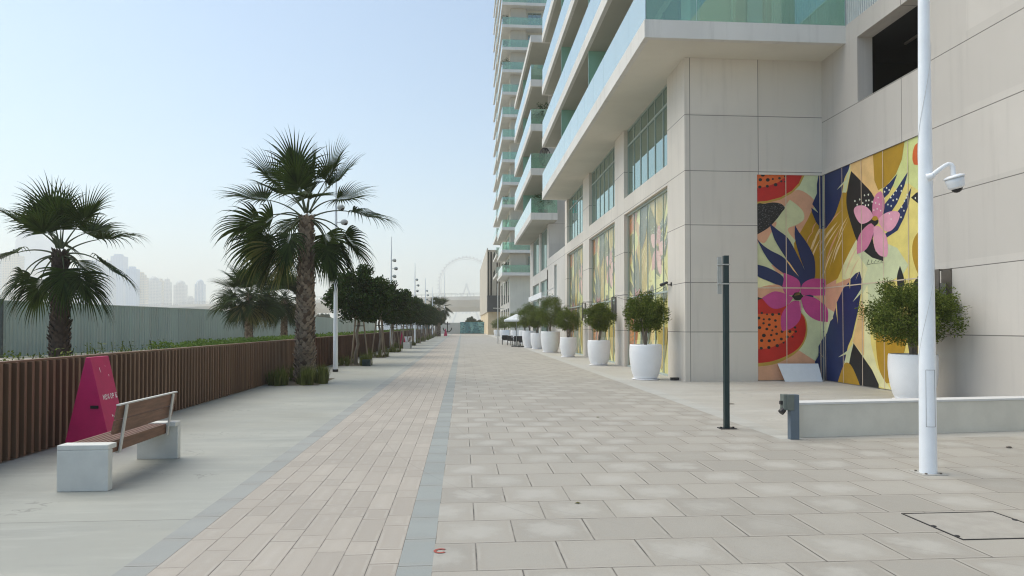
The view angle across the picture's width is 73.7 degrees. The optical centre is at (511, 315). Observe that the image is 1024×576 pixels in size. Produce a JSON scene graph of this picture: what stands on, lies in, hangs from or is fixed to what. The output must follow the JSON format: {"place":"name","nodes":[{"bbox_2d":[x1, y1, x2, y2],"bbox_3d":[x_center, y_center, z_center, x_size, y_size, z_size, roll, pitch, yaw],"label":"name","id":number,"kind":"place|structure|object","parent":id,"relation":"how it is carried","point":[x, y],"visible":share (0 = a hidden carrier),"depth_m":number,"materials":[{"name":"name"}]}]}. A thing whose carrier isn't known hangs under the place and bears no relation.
{"place":"outdoors","nodes":[
{"label":"outdoors","id":0,"kind":"place"},
{"bbox_2d":[0,258,2,298],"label":"skyscraper","id":1,"kind":"structure","parent":0,"point":[1,277],"depth_m":1665.60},
{"bbox_2d":[2,253,24,300],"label":"skyscraper","id":2,"kind":"structure","parent":0,"point":[10,262],"depth_m":1619.80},
{"bbox_2d":[15,231,43,296],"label":"skyscraper","id":3,"kind":"structure","parent":0,"point":[27,241],"depth_m":2578.33,"materials":[{"name":"grey glass"}]},
{"bbox_2d":[25,269,41,295],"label":"skyscraper","id":4,"kind":"structure","parent":0,"point":[37,275],"depth_m":2197.68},
{"bbox_2d":[35,239,58,300],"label":"skyscraper","id":5,"kind":"structure","parent":0,"point":[44,244],"depth_m":2486.38,"materials":[{"name":"grey glass"}]},
{"bbox_2d":[77,260,105,304],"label":"skyscraper","id":6,"kind":"structure","parent":0,"point":[102,265],"depth_m":1593.84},
{"bbox_2d":[106,258,116,304],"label":"skyscraper","id":7,"kind":"structure","parent":0,"point":[112,296],"depth_m":1732.98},
{"bbox_2d":[111,254,127,305],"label":"skyscraper","id":8,"kind":"structure","parent":0,"point":[120,261],"depth_m":1830.58,"materials":[{"name":"grey glass"}]},
{"bbox_2d":[126,266,139,305],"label":"skyscraper","id":9,"kind":"structure","parent":0,"point":[132,296],"depth_m":1639.62,"materials":[{"name":"grey glass"}]},
{"bbox_2d":[140,272,148,306],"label":"skyscraper","id":10,"kind":"structure","parent":0,"point":[144,289],"depth_m":1661.07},
{"bbox_2d":[149,276,161,305],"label":"skyscraper","id":11,"kind":"structure","parent":0,"point":[155,290],"depth_m":1836.53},
{"bbox_2d":[160,279,163,305],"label":"skyscraper","id":12,"kind":"structure","parent":0,"point":[162,281],"depth_m":1886.57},
{"bbox_2d":[164,277,171,305],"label":"skyscraper","id":13,"kind":"structure","parent":0,"point":[167,291],"depth_m":1935.68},
{"bbox_2d":[173,280,187,304],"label":"skyscraper","id":14,"kind":"structure","parent":0,"point":[180,291],"depth_m":1938.09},
{"bbox_2d":[187,296,193,303],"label":"skyscraper","id":15,"kind":"structure","parent":0,"point":[190,299],"depth_m":1988.68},
{"bbox_2d":[194,279,205,303],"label":"skyscraper","id":16,"kind":"structure","parent":0,"point":[200,290],"depth_m":1942.02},
{"bbox_2d":[0,334,450,575],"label":"concrete path","id":17,"kind":"structure","parent":0,"point":[227,445],"depth_m":7.21,"materials":[{"name":"concrete"}]},
{"bbox_2d":[65,356,121,442],"bbox_3d":[-5.463,1.151,8.987,0.607,1.220,0.466,0,-1,-4],"label":"tapered sign box","id":18,"kind":"object","parent":17,"relation":"on","point":[95,406],"visible":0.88,"depth_m":8.77,"materials":[{"name":"paint"}]},
{"bbox_2d":[57,391,180,491],"bbox_3d":[-4.268,1.330,7.548,0.485,0.818,1.735,0,-1,-4],"label":"park bench","id":19,"kind":"object","parent":17,"relation":"on","point":[84,465],"visible":1,"depth_m":7.13,"materials":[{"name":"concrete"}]},
{"bbox_2d":[267,378,333,385],"bbox_3d":[-6.081,1.929,19.883,1.360,0.001,2.600,0,-1,-4],"label":"tree pit","id":20,"kind":"object","parent":17,"relation":"on","point":[291,383],"visible":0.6,"depth_m":18.91,"materials":[{"name":"soil"}]},
{"bbox_2d":[211,126,397,381],"bbox_3d":[-6.124,-1.837,20.146,4.435,7.620,4.682,-1,-1,42],"label":"fan palm","id":21,"kind":"object","parent":20,"relation":"on","point":[263,253],"visible":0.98,"depth_m":19.82,"materials":[{"name":"green plant"}]},
{"bbox_2d":[333,167,347,371],"bbox_3d":[-6.118,-1.673,24.344,0.524,7.350,0.328,0,-1,-4],"label":"lamp mast","id":22,"kind":"object","parent":17,"relation":"on","point":[335,321],"visible":0.76,"depth_m":24.26,"materials":[{"name":"white metal"}]},
{"bbox_2d":[265,333,436,385],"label":"grass","id":23,"kind":"structure","parent":17,"relation":"on","point":[321,374],"depth_m":19.13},
{"bbox_2d":[362,359,370,365],"bbox_3d":[-5.917,1.926,27.767,0.330,0.260,0.300,0,-1,-4],"label":"floodlight","id":24,"kind":"object","parent":17,"relation":"on","point":[365,362],"visible":1,"depth_m":27.67,"materials":[{"name":"green paint"}]},
{"bbox_2d":[403,337,411,348],"bbox_3d":[-7.637,1.995,49.920,0.485,0.818,1.735,0,-1,-4],"label":"park bench","id":25,"kind":"object","parent":17,"relation":"on","point":[407,345],"visible":1,"depth_m":49.06,"materials":[{"name":"concrete"}]},
{"bbox_2d":[414,278,419,341],"bbox_3d":[-8.664,-1.081,62.022,0.524,7.350,0.328,0,-1,7],"label":"lamp mast","id":26,"kind":"object","parent":17,"relation":"on","point":[418,285],"visible":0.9,"depth_m":61.96,"materials":[{"name":"white metal"}]},
{"bbox_2d":[425,278,428,302],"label":"lamp mast","id":27,"kind":"object","parent":17,"relation":"on","point":[426,291],"visible":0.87,"depth_m":81.49,"materials":[{"name":"grey metal"}]},
{"bbox_2d":[0,0,499,325],"label":"sky","id":28,"kind":"structure","parent":0,"point":[160,104],"materials":[{"name":"blue"}]},
{"bbox_2d":[146,334,459,575],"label":"paver walk","id":29,"kind":"structure","parent":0,"point":[339,499],"depth_m":6.27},
{"bbox_2d":[0,326,778,572],"bbox_3d":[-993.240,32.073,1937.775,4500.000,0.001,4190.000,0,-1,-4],"label":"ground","id":30,"kind":"structure","parent":0,"point":[28,357],"depth_m":16.07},
{"bbox_2d":[0,173,148,357],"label":"fan palm","id":31,"kind":"object","parent":30,"relation":"on","point":[62,283],"visible":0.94,"depth_m":18.23,"materials":[{"name":"green plant"}]},
{"bbox_2d":[0,300,222,357],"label":"metal hoarding","id":32,"kind":"object","parent":30,"relation":"on","point":[139,326],"visible":0.63,"depth_m":43.23,"materials":[{"name":"green paint"}]},
{"bbox_2d":[0,339,295,462],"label":"slatted planter wall","id":33,"kind":"structure","parent":30,"relation":"on","point":[37,398],"depth_m":11.18,"materials":[{"name":"wood"}]},
{"bbox_2d":[205,261,288,337],"bbox_3d":[-13.845,-0.383,36.075,4.497,5.210,4.327,0,-1,-4],"label":"fan palm","id":34,"kind":"object","parent":30,"relation":"on","point":[248,312],"visible":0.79,"depth_m":35.58,"materials":[{"name":"green plant"}]},
{"bbox_2d":[246,269,316,336],"bbox_3d":[-13.637,-0.370,40.685,4.301,5.336,4.435,0,-1,-4],"label":"fan palm","id":35,"kind":"object","parent":30,"relation":"on","point":[290,307],"visible":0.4,"depth_m":40.18,"materials":[{"name":"green plant"}]},
{"bbox_2d":[112,334,451,575],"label":"grey edge strip","id":36,"kind":"object","parent":30,"relation":"on","point":[145,563],"visible":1,"depth_m":6.27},
{"bbox_2d":[223,311,376,341],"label":"metal hoarding","id":37,"kind":"object","parent":30,"relation":"on","point":[324,325],"visible":0.3,"depth_m":80.99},
{"bbox_2d":[127,293,479,316],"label":"road bridge","id":38,"kind":"structure","parent":30,"relation":"on","point":[461,303],"depth_m":243.12,"materials":[{"name":"concrete"}]},
{"bbox_2d":[316,313,331,317],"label":"clipped tree","id":39,"kind":"object","parent":30,"relation":"on","point":[326,315],"visible":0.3,"depth_m":205.93,"materials":[{"name":"green plant"}]},
{"bbox_2d":[315,328,433,368],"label":"slatted planter wall","id":40,"kind":"structure","parent":30,"relation":"on","point":[324,349],"depth_m":32.15,"materials":[{"name":"wood"}]},
{"bbox_2d":[383,323,389,329],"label":"site board","id":41,"kind":"object","parent":30,"relation":"on","point":[386,327],"visible":0.39,"depth_m":91.01,"materials":[{"name":"white paint"}]},
{"bbox_2d":[437,256,481,322],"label":"ferris wheel","id":42,"kind":"object","parent":30,"relation":"on","point":[466,284],"visible":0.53,"depth_m":2490.41,"materials":[{"name":"metal"}]},
{"bbox_2d":[441,322,483,333],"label":"end hoarding","id":43,"kind":"object","parent":30,"relation":"on","point":[468,328],"visible":0.82,"depth_m":143.57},
{"bbox_2d":[465,316,475,321],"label":"clipped tree","id":44,"kind":"object","parent":30,"relation":"on","point":[470,319],"visible":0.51,"depth_m":159.11,"materials":[{"name":"green plant"}]},
{"bbox_2d":[480,248,499,334],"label":"office building","id":45,"kind":"structure","parent":30,"relation":"on","point":[488,297],"depth_m":130.75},
{"bbox_2d":[486,334,802,438],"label":"light kerb band","id":46,"kind":"object","parent":30,"relation":"on","point":[759,427],"visible":1,"depth_m":14.11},
{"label":"planter soil","id":47,"kind":"structure","parent":30,"relation":"on","visible":0},
{"bbox_2d":[0,340,189,363],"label":"planter weeds","id":48,"kind":"object","parent":47,"relation":"on","point":[64,353],"visible":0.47,"depth_m":10.82,"materials":[{"name":"green plant"}]},
{"bbox_2d":[144,328,416,349],"bbox_3d":[-9.841,1.288,51.655,1.009,0.476,75.567,0,-1,-4],"label":"hedge","id":49,"kind":"object","parent":47,"relation":"on","point":[199,342],"visible":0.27,"depth_m":18.18,"materials":[{"name":"green plant"}]},
{"bbox_2d":[396,334,460,575],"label":"blue grey paver strip","id":50,"kind":"object","parent":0,"point":[417,556],"visible":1,"depth_m":6.27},
{"bbox_2d":[514,35,565,332],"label":"apartment building","id":51,"kind":"structure","parent":0,"point":[542,235],"depth_m":55.02,"materials":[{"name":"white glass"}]},
{"bbox_2d":[534,284,538,332],"bbox_3d":[2.273,-0.074,60.834,0.080,5.300,5.000,0,-1,-4],"label":"window","id":52,"kind":"structure","parent":51,"relation":"in","point":[536,288],"depth_m":61.67,"materials":[{"name":"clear glass"}]},
{"bbox_2d":[534,237,538,275],"bbox_3d":[2.273,-5.224,60.915,0.080,3.200,5.000,0,-1,-4],"label":"window","id":53,"kind":"structure","parent":51,"relation":"in","point":[536,244],"depth_m":61.44,"materials":[{"name":"grey glass"}]},
{"bbox_2d":[533,102,548,123],"bbox_3d":[2.278,-14.955,50.730,1.460,1.800,1.298,1,-1,-42],"label":"balcony plant","id":54,"kind":"object","parent":51,"relation":"on","point":[539,114],"visible":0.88,"depth_m":50.50,"materials":[{"name":"green plant"}]},
{"bbox_2d":[531,194,550,212],"bbox_3d":[2.113,-8.225,50.311,1.330,1.408,1.243,-1,-1,38],"label":"balcony plant","id":55,"kind":"object","parent":51,"relation":"on","point":[538,202],"visible":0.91,"depth_m":50.30,"materials":[{"name":"green plant"}]},
{"bbox_2d":[542,280,546,330],"bbox_3d":[2.701,-0.167,54.950,0.080,5.300,4.400,0,-1,-4],"label":"window","id":56,"kind":"structure","parent":51,"relation":"in","point":[544,284],"depth_m":55.42,"materials":[{"name":"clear glass"}]},
{"bbox_2d":[542,228,546,269],"bbox_3d":[2.701,-5.316,55.031,0.080,3.200,4.400,0,-1,-4],"label":"window","id":57,"kind":"structure","parent":51,"relation":"in","point":[544,235],"depth_m":55.46,"materials":[{"name":"grey glass"}]},
{"bbox_2d":[539,148,550,167],"bbox_3d":[2.438,-11.659,50.749,0.874,1.766,0.863,0,-1,-4],"label":"hanging chair","id":58,"kind":"object","parent":51,"relation":"on","point":[548,156],"visible":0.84,"depth_m":50.65,"materials":[{"name":"black plastic"}]},
{"bbox_2d":[536,193,554,212],"bbox_3d":[2.582,-8.361,50.626,1.428,1.690,1.477,0,-1,22],"label":"balcony plant","id":59,"kind":"object","parent":51,"relation":"on","point":[544,203],"visible":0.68,"depth_m":50.45,"materials":[{"name":"green plant"}]},
{"bbox_2d":[431,334,1023,575],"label":"paver walk","id":60,"kind":"structure","parent":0,"point":[539,446],"depth_m":6.73,"materials":[{"name":"stone"}]},
{"bbox_2d":[493,283,503,343],"bbox_3d":[-1.241,-0.181,63.588,1.053,5.600,0.110,0,-1,-4],"label":"thin sign pole","id":61,"kind":"object","parent":60,"relation":"on","point":[497,308],"visible":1,"depth_m":63.55,"materials":[{"name":"beige metal"}]},
{"bbox_2d":[507,336,515,344],"bbox_3d":[-0.043,2.117,57.719,0.590,0.820,0.530,0,-1,27],"label":"cafe chair","id":62,"kind":"object","parent":60,"relation":"on","point":[510,338],"visible":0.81,"depth_m":57.51,"materials":[{"name":"black plastic"}]},
{"bbox_2d":[504,314,520,346],"bbox_3d":[0.356,1.174,54.357,1.940,2.600,1.940,0,-1,-4],"label":"parasol","id":63,"kind":"object","parent":60,"relation":"on","point":[509,319],"visible":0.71,"depth_m":54.06,"materials":[{"name":"fabric"}]},
{"bbox_2d":[717,255,736,428],"bbox_3d":[3.396,0.420,10.820,0.275,2.740,0.180,0,-1,-4],"label":"green sign post","id":64,"kind":"object","parent":60,"relation":"on","point":[723,264],"visible":1,"depth_m":10.79,"materials":[{"name":"metal"}]},
{"bbox_2d":[778,394,798,439],"bbox_3d":[3.957,1.451,9.784,0.295,0.645,0.135,0,-1,-4],"label":"socket bollard","id":65,"kind":"object","parent":60,"relation":"on","point":[789,403],"visible":1,"depth_m":9.75,"materials":[{"name":"metal"}]},
{"bbox_2d":[909,0,948,475],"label":"camera pole","id":66,"kind":"object","parent":60,"relation":"on","point":[928,464],"visible":1,"depth_m":7.51,"materials":[{"name":"white metal"}]},
{"bbox_2d":[926,162,964,192],"bbox_3d":[4.729,-1.496,7.440,0.359,0.338,0.205,-1,-1,39],"label":"dome camera","id":67,"kind":"object","parent":66,"relation":"attached to","point":[954,182],"visible":1,"depth_m":7.37,"materials":[{"name":"white paint"}]},
{"bbox_2d":[901,511,1023,539],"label":"manhole cover","id":68,"kind":"object","parent":60,"relation":"on","point":[987,525],"visible":1,"depth_m":5.57,"materials":[{"name":"grey stone"}]},
{"bbox_2d":[491,335,1023,438],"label":"terrace paving","id":69,"kind":"structure","parent":0,"point":[756,401],"depth_m":16.43,"materials":[{"name":"stone"}]},
{"bbox_2d":[491,319,502,335],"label":"potted olive tree","id":70,"kind":"object","parent":69,"relation":"on","point":[495,327],"visible":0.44,"depth_m":111.58,"materials":[{"name":"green plant"}]},
{"bbox_2d":[495,315,510,337],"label":"potted olive tree","id":71,"kind":"object","parent":69,"relation":"on","point":[504,325],"visible":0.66,"depth_m":92.72,"materials":[{"name":"green plant"}]},
{"bbox_2d":[508,312,520,336],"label":"potted olive tree","id":72,"kind":"object","parent":69,"relation":"on","point":[512,332],"visible":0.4,"depth_m":73.80,"materials":[{"name":"ceramic"}]},
{"bbox_2d":[511,315,525,346],"bbox_3d":[1.055,1.164,53.706,2.217,2.600,2.217,0,-1,-4],"label":"parasol","id":73,"kind":"object","parent":69,"relation":"on","point":[515,319],"visible":0.24,"depth_m":53.20,"materials":[{"name":"fabric"}]},
{"bbox_2d":[493,0,546,335],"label":"apartment tower","id":74,"kind":"structure","parent":69,"relation":"on","point":[520,27],"depth_m":100.31,"materials":[{"name":"paint"}]},
{"bbox_2d":[505,237,508,249],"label":"glass balcony railing","id":75,"kind":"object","parent":74,"relation":"in","point":[507,242],"depth_m":104.32,"materials":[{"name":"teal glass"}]},
{"bbox_2d":[528,13,540,24],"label":"window","id":76,"kind":"structure","parent":74,"relation":"in","point":[533,18],"depth_m":100.71,"materials":[{"name":"teal glass"}]},
{"bbox_2d":[528,0,540,2],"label":"window","id":77,"kind":"structure","parent":74,"relation":"in","point":[529,1],"depth_m":100.76,"materials":[{"name":"teal glass"}]},
{"bbox_2d":[516,308,530,343],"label":"potted olive tree","id":78,"kind":"object","parent":69,"relation":"on","point":[520,332],"visible":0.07,"depth_m":61.97,"materials":[{"name":"ceramic"}]},
{"bbox_2d":[516,302,539,347],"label":"potted olive tree","id":79,"kind":"object","parent":69,"relation":"on","point":[526,337],"visible":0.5,"depth_m":51.31,"materials":[{"name":"green plant"}]},
{"bbox_2d":[526,308,547,348],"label":"potted olive tree","id":80,"kind":"object","parent":69,"relation":"on","point":[535,337],"visible":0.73,"depth_m":48.47,"materials":[{"name":"green plant"}]},
{"bbox_2d":[534,293,564,352],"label":"potted olive tree","id":81,"kind":"object","parent":69,"relation":"on","point":[550,340],"visible":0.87,"depth_m":41.97,"materials":[{"name":"green plant"}]},
{"bbox_2d":[555,307,581,356],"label":"potted olive tree","id":82,"kind":"object","parent":69,"relation":"on","point":[568,343],"visible":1,"depth_m":35.72,"materials":[{"name":"green plant"}]},
{"bbox_2d":[580,301,617,365],"bbox_3d":[3.615,0.704,28.465,1.614,2.722,1.598,0,-1,-4],"label":"potted olive tree","id":83,"kind":"object","parent":69,"relation":"on","point":[600,316],"visible":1,"depth_m":28.09,"materials":[{"name":"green plant"}]},
{"bbox_2d":[622,291,670,379],"bbox_3d":[4.107,0.541,20.834,1.526,2.808,1.521,0,-1,22],"label":"potted olive tree","id":84,"kind":"object","parent":69,"relation":"on","point":[647,313],"visible":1,"depth_m":20.49,"materials":[{"name":"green plant"}]},
{"bbox_2d":[542,0,1023,397],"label":"apartment building","id":85,"kind":"structure","parent":69,"relation":"on","point":[769,147],"depth_m":20.14,"materials":[{"name":"beige stone"}]},
{"bbox_2d":[529,286,557,301],"bbox_3d":[2.243,-1.560,51.178,1.156,0.867,8.900,0,-1,-4],"label":"shop canopy","id":86,"kind":"object","parent":85,"relation":"attached to","point":[536,297],"visible":0.93,"depth_m":49.58,"materials":[{"name":"fabric"}]},
{"bbox_2d":[569,184,582,241],"bbox_3d":[3.832,-5.919,39.906,0.100,2.770,5.650,0,-1,-4],"label":"window","id":87,"kind":"structure","parent":85,"relation":"in","point":[576,201],"depth_m":40.22,"materials":[{"name":"teal glass"}]},
{"bbox_2d":[592,146,614,223],"bbox_3d":[4.383,-6.038,32.327,0.100,2.770,5.950,0,-1,-4],"label":"window","id":88,"kind":"structure","parent":85,"relation":"in","point":[603,176],"depth_m":32.35,"materials":[{"name":"teal glass"}]},
{"bbox_2d":[611,297,616,319],"bbox_3d":[4.332,-0.298,29.099,0.176,0.990,0.320,0,-1,-4],"label":"wall lantern","id":89,"kind":"object","parent":85,"relation":"attached to","point":[614,308],"depth_m":29.05,"materials":[{"name":"grey metal"}]},
{"bbox_2d":[564,285,664,306],"bbox_3d":[4.069,-0.716,32.296,0.014,0.169,21.401,0,-1,-4],"label":"cable","id":90,"kind":"object","parent":85,"relation":"attached to","point":[609,298],"visible":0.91,"depth_m":30.68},
{"bbox_2d":[627,84,666,194],"bbox_3d":[4.935,-6.157,24.748,0.100,2.770,5.850,0,-1,-4],"label":"window","id":91,"kind":"structure","parent":85,"relation":"in","point":[647,136],"depth_m":24.66,"materials":[{"name":"teal glass"}]},
{"bbox_2d":[659,0,680,19],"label":"glass balcony railing","id":92,"kind":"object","parent":85,"relation":"in","point":[673,11],"depth_m":22.36,"materials":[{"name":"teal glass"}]},
{"bbox_2d":[697,0,767,22],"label":"glass balcony railing","id":93,"kind":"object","parent":85,"relation":"in","point":[749,11],"depth_m":20.94,"materials":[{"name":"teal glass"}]},
{"bbox_2d":[935,268,951,320],"bbox_3d":[9.477,-0.453,15.086,0.286,1.160,0.320,0,-1,-4],"label":"wall lantern","id":94,"kind":"object","parent":85,"relation":"attached to","point":[946,275],"depth_m":15.03,"materials":[{"name":"grey metal"}]},
{"bbox_2d":[778,364,822,381],"bbox_3d":[8.449,1.673,20.012,1.234,0.514,0.300,0,-1,-4],"label":"leaning panel","id":95,"kind":"object","parent":69,"relation":"on","point":[800,372],"visible":1,"depth_m":20.00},
{"bbox_2d":[799,396,1023,437],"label":"wall","id":96,"kind":"structure","parent":69,"relation":"on","point":[852,417],"depth_m":10.20,"materials":[{"name":"concrete"}]},
{"bbox_2d":[854,277,969,398],"bbox_3d":[8.734,0.494,14.848,2.166,2.714,2.183,0,-1,-4],"label":"potted olive tree","id":97,"kind":"object","parent":69,"relation":"on","point":[888,317],"visible":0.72,"depth_m":14.53,"materials":[{"name":"green plant"}]},
{"label":"tree pit","id":98,"kind":"structure","parent":0,"visible":0},
{"bbox_2d":[320,263,394,364],"bbox_3d":[-6.450,-0.061,28.807,3.107,4.280,3.423,0,-1,-4],"label":"clipped tree","id":99,"kind":"object","parent":98,"relation":"on","point":[370,305],"visible":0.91,"depth_m":28.12,"materials":[{"name":"green plant"}]},
{"label":"tree pit","id":100,"kind":"structure","parent":0,"visible":0},
{"bbox_2d":[360,274,411,356],"bbox_3d":[-7.026,0.024,36.111,3.180,4.355,3.124,1,-1,-34],"label":"clipped tree","id":101,"kind":"object","parent":100,"relation":"on","point":[400,301],"visible":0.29,"depth_m":35.89,"materials":[{"name":"green plant"}]},
{"label":"tree pit","id":102,"kind":"structure","parent":0,"visible":0},
{"bbox_2d":[390,237,397,344],"bbox_3d":[-7.592,-1.367,43.834,0.524,7.350,0.328,0,-1,-21],"label":"lamp mast","id":103,"kind":"object","parent":102,"relation":"on","point":[394,268],"visible":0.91,"depth_m":43.78,"materials":[{"name":"white metal"}]},
{"bbox_2d":[383,294,416,349],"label":"clipped tree","id":104,"kind":"object","parent":102,"relation":"on","point":[400,319],"visible":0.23,"depth_m":43.30,"materials":[{"name":"green plant"}]},
{"label":"tree pit","id":105,"kind":"structure","parent":0,"visible":0},
{"bbox_2d":[399,294,424,344],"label":"clipped tree","id":106,"kind":"object","parent":105,"relation":"on","point":[419,313],"visible":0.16,"depth_m":50.43,"materials":[{"name":"green plant"}]},
{"label":"tree pit","id":107,"kind":"structure","parent":0,"visible":0},
{"bbox_2d":[406,296,426,343],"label":"clipped tree","id":108,"kind":"object","parent":107,"relation":"on","point":[424,306],"visible":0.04,"depth_m":57.73,"materials":[{"name":"green plant"}]},
{"label":"tree pit","id":109,"kind":"structure","parent":0,"visible":0},
{"bbox_2d":[407,304,433,342],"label":"clipped tree","id":110,"kind":"object","parent":109,"relation":"on","point":[428,316],"visible":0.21,"depth_m":65.15,"materials":[{"name":"green plant"}]},
{"label":"tree pit","id":111,"kind":"structure","parent":0,"visible":0},
{"bbox_2d":[418,302,435,340],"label":"clipped tree","id":112,"kind":"object","parent":111,"relation":"on","point":[433,317],"visible":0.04,"depth_m":72.38,"materials":[{"name":"green plant"}]},
{"label":"tree pit","id":113,"kind":"structure","parent":0,"visible":0},
{"bbox_2d":[422,303,438,338],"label":"clipped tree","id":114,"kind":"object","parent":113,"relation":"on","point":[436,315],"visible":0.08,"depth_m":79.61,"materials":[{"name":"green plant"}]},
{"label":"tree pit","id":115,"kind":"structure","parent":0,"visible":0},
{"bbox_2d":[424,320,437,337],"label":"clipped tree","id":116,"kind":"object","parent":115,"relation":"on","point":[435,322],"visible":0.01,"depth_m":86.92,"materials":[{"name":"green plant"}]},
{"label":"tree pit","id":117,"kind":"structure","parent":0,"visible":0},
{"bbox_2d":[429,311,441,336],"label":"clipped tree","id":118,"kind":"object","parent":117,"relation":"on","point":[439,319],"visible":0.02,"depth_m":94.41,"materials":[{"name":"green plant"}]},
{"label":"tree pit","id":119,"kind":"structure","parent":0,"visible":0},
{"bbox_2d":[426,295,453,335],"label":"fan palm","id":120,"kind":"object","parent":119,"relation":"on","point":[440,301],"visible":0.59,"depth_m":108.15,"materials":[{"name":"green plant"}]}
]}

